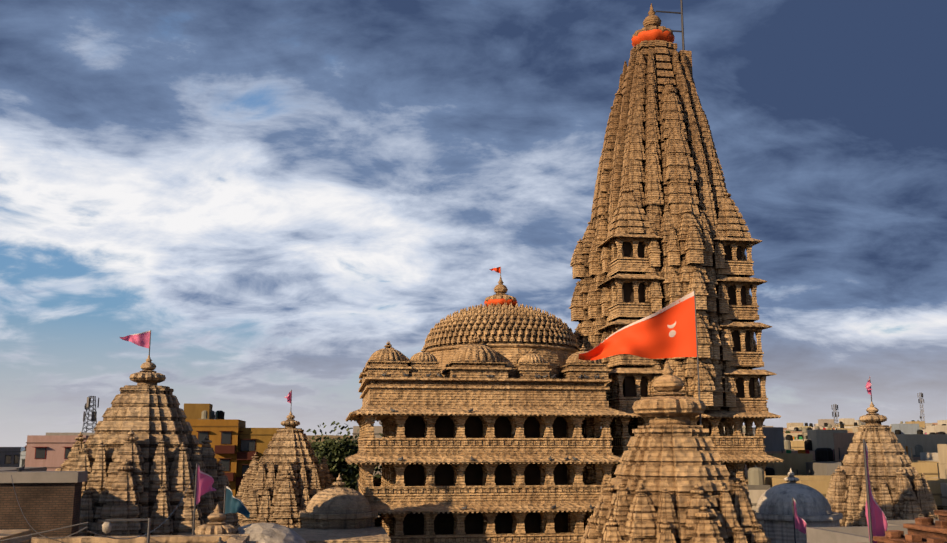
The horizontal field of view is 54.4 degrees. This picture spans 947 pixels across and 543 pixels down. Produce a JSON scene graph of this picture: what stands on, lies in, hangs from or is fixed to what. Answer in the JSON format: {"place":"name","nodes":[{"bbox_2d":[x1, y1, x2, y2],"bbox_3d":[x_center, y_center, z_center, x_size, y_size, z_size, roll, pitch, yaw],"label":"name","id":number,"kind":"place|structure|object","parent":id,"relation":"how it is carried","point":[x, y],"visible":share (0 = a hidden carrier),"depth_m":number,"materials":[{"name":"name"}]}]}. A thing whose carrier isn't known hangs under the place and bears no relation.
{"place":"outdoors","nodes":[
{"label":"outdoors","id":0,"kind":"place"},
{"bbox_2d":[0,467,46,470],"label":"pipe","id":1,"kind":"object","parent":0,"point":[25,468],"depth_m":40.72,"materials":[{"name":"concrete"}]},
{"bbox_2d":[192,463,215,534],"bbox_3d":[-8.459,7.181,29.104,0.444,2.200,0.960,-1,-11,7],"label":"flag","id":2,"kind":"object","parent":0,"point":[204,482],"visible":0.98,"depth_m":29.09,"materials":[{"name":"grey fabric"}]},
{"bbox_2d":[223,486,249,521],"bbox_3d":[-7.457,7.508,28.947,0.950,1.500,0.358,-1,-11,6],"label":"blue flag","id":3,"kind":"object","parent":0,"point":[232,504],"visible":0.98,"depth_m":29.09,"materials":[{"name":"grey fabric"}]},
{"bbox_2d":[194,504,305,542],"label":"small domes","id":4,"kind":"structure","parent":0,"point":[262,532],"depth_m":20.19,"materials":[{"name":"grey stone"}]},
{"bbox_2d":[0,0,946,446],"label":"sky","id":5,"kind":"structure","parent":0,"point":[282,193],"materials":[{"name":"blue"}]},
{"bbox_2d":[754,468,842,542],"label":"dome","id":6,"kind":"structure","parent":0,"point":[773,511],"depth_m":43.11,"materials":[{"name":"grey stone"}]},
{"bbox_2d":[792,497,806,542],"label":"flag","id":7,"kind":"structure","parent":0,"point":[799,523],"depth_m":38.63,"materials":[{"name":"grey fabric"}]},
{"bbox_2d":[806,519,938,542],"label":"foreground concrete roofs","id":8,"kind":"structure","parent":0,"point":[855,534],"depth_m":28.33,"materials":[{"name":"beige concrete"}]},
{"bbox_2d":[873,510,946,542],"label":"stepped roof","id":9,"kind":"structure","parent":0,"point":[924,530],"depth_m":17.18,"materials":[{"name":"red stone"}]},
{"bbox_2d":[863,439,887,542],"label":"flag","id":10,"kind":"object","parent":9,"relation":"on","point":[877,522],"visible":0.94,"depth_m":18.93,"materials":[{"name":"pink cloth"},{"name":"metal"}]},
{"bbox_3d":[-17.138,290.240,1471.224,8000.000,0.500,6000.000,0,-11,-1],"label":"ground","id":11,"kind":"structure","parent":0,"visible":0},
{"bbox_2d":[0,471,87,536],"bbox_3d":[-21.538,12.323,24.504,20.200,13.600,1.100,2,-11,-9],"label":"brick building","id":12,"kind":"structure","parent":11,"relation":"on","point":[49,500],"depth_m":26.54,"materials":[{"name":"brick"}]},
{"bbox_2d":[0,518,257,542],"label":"rooftop","id":13,"kind":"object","parent":11,"relation":"on","point":[149,538],"depth_m":16.49,"materials":[{"name":"grey stone"}]},
{"bbox_2d":[0,467,196,540],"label":"wires","id":14,"kind":"object","parent":13,"relation":"on","point":[77,524],"visible":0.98,"depth_m":12.87,"materials":[{"name":"grey metal"}]},
{"bbox_2d":[55,355,239,535],"bbox_3d":[-17.345,13.864,47.750,11.198,19.123,11.318,0,-11,-1],"label":"shrine","id":15,"kind":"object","parent":11,"relation":"on","point":[139,453],"visible":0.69,"depth_m":45.72,"materials":[{"name":"grey stone"}]},
{"bbox_2d":[120,330,150,354],"bbox_3d":[-18.193,3.925,49.474,1.602,1.550,0.424,3,-11,-16],"label":"flag","id":16,"kind":"object","parent":15,"relation":"attached to","point":[142,339],"visible":1,"depth_m":49.51,"materials":[{"name":"pink fabric"}]},
{"bbox_2d":[236,411,334,527],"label":"shrine","id":17,"kind":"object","parent":11,"relation":"on","point":[287,477],"visible":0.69,"depth_m":70.26,"materials":[{"name":"grey stone"}]},
{"bbox_2d":[285,390,291,410],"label":"flag","id":18,"kind":"object","parent":17,"relation":"attached to","point":[289,398],"visible":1,"depth_m":73.65,"materials":[{"name":"pink fabric"}]},
{"bbox_2d":[289,527,390,542],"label":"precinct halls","id":19,"kind":"object","parent":11,"relation":"on","point":[361,535],"visible":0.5,"depth_m":53.17,"materials":[{"name":"grey stone"}]},
{"bbox_2d":[299,473,377,528],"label":"dome","id":20,"kind":"structure","parent":19,"relation":"on","point":[338,506],"depth_m":58.07,"materials":[{"name":"grey stone"}]},
{"bbox_2d":[306,421,381,516],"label":"peepal tree","id":21,"kind":"object","parent":11,"relation":"on","point":[334,453],"visible":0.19,"depth_m":81.92,"materials":[{"name":"green plant"}]},
{"bbox_2d":[0,403,946,516],"bbox_3d":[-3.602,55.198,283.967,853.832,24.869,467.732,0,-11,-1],"label":"town buildings","id":22,"kind":"structure","parent":11,"relation":"on","point":[811,455],"depth_m":110.61,"materials":[{"name":"paint"}]},
{"bbox_2d":[82,396,98,432],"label":"cell tower","id":23,"kind":"structure","parent":22,"relation":"on","point":[93,414],"depth_m":146.92,"materials":[{"name":"grey metal"}]},
{"bbox_2d":[345,276,630,542],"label":"temple hall","id":24,"kind":"structure","parent":11,"relation":"on","point":[516,428],"depth_m":64.07,"materials":[{"name":"stone"}]},
{"bbox_2d":[17,372,598,542],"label":"pigeons perched","id":25,"kind":"object","parent":24,"relation":"on","point":[20,469],"visible":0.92,"depth_m":62.76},
{"bbox_2d":[489,267,500,275],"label":"flag","id":26,"kind":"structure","parent":24,"relation":"attached to","point":[497,269],"depth_m":73.89,"materials":[{"name":"orange fabric"}]},
{"bbox_2d":[581,360,770,542],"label":"spire","id":27,"kind":"structure","parent":11,"relation":"on","point":[671,482],"depth_m":35.45,"materials":[{"name":"stone"}]},
{"bbox_2d":[578,291,701,424],"bbox_3d":[6.788,4.022,37.909,4.898,6.450,1.102,-1,-11,7],"label":"red flag","id":28,"kind":"object","parent":27,"relation":"on","point":[669,331],"visible":0.96,"depth_m":38.02,"materials":[{"name":"red-orange cloth"},{"name":"white cloth"},{"name":"metal"}]},
{"bbox_2d":[569,0,783,483],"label":"temple tower","id":29,"kind":"structure","parent":11,"relation":"on","point":[666,226],"depth_m":71.23,"materials":[{"name":"stone"}]},
{"bbox_2d":[831,404,838,426],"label":"mast","id":30,"kind":"object","parent":11,"relation":"on","point":[834,409],"visible":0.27,"depth_m":297.44,"materials":[{"name":"grey metal"}]},
{"bbox_2d":[826,402,938,526],"bbox_3d":[23.528,15.957,52.877,8.388,16.893,8.321,0,-11,-1],"label":"shrine","id":31,"kind":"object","parent":11,"relation":"on","point":[900,489],"visible":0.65,"depth_m":52.08,"materials":[{"name":"grey buff-brown sandstone"}]},
{"bbox_2d":[866,376,871,401],"bbox_3d":[23.270,7.013,54.261,0.407,1.700,0.748,-4,-11,22],"label":"flag","id":32,"kind":"object","parent":31,"relation":"attached to","point":[868,386],"visible":0.98,"depth_m":54.30,"materials":[{"name":"pink fabric"}]},
{"bbox_2d":[917,393,925,426],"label":"mast","id":33,"kind":"object","parent":11,"relation":"on","point":[920,400],"visible":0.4,"depth_m":358.00,"materials":[{"name":"grey metal"}]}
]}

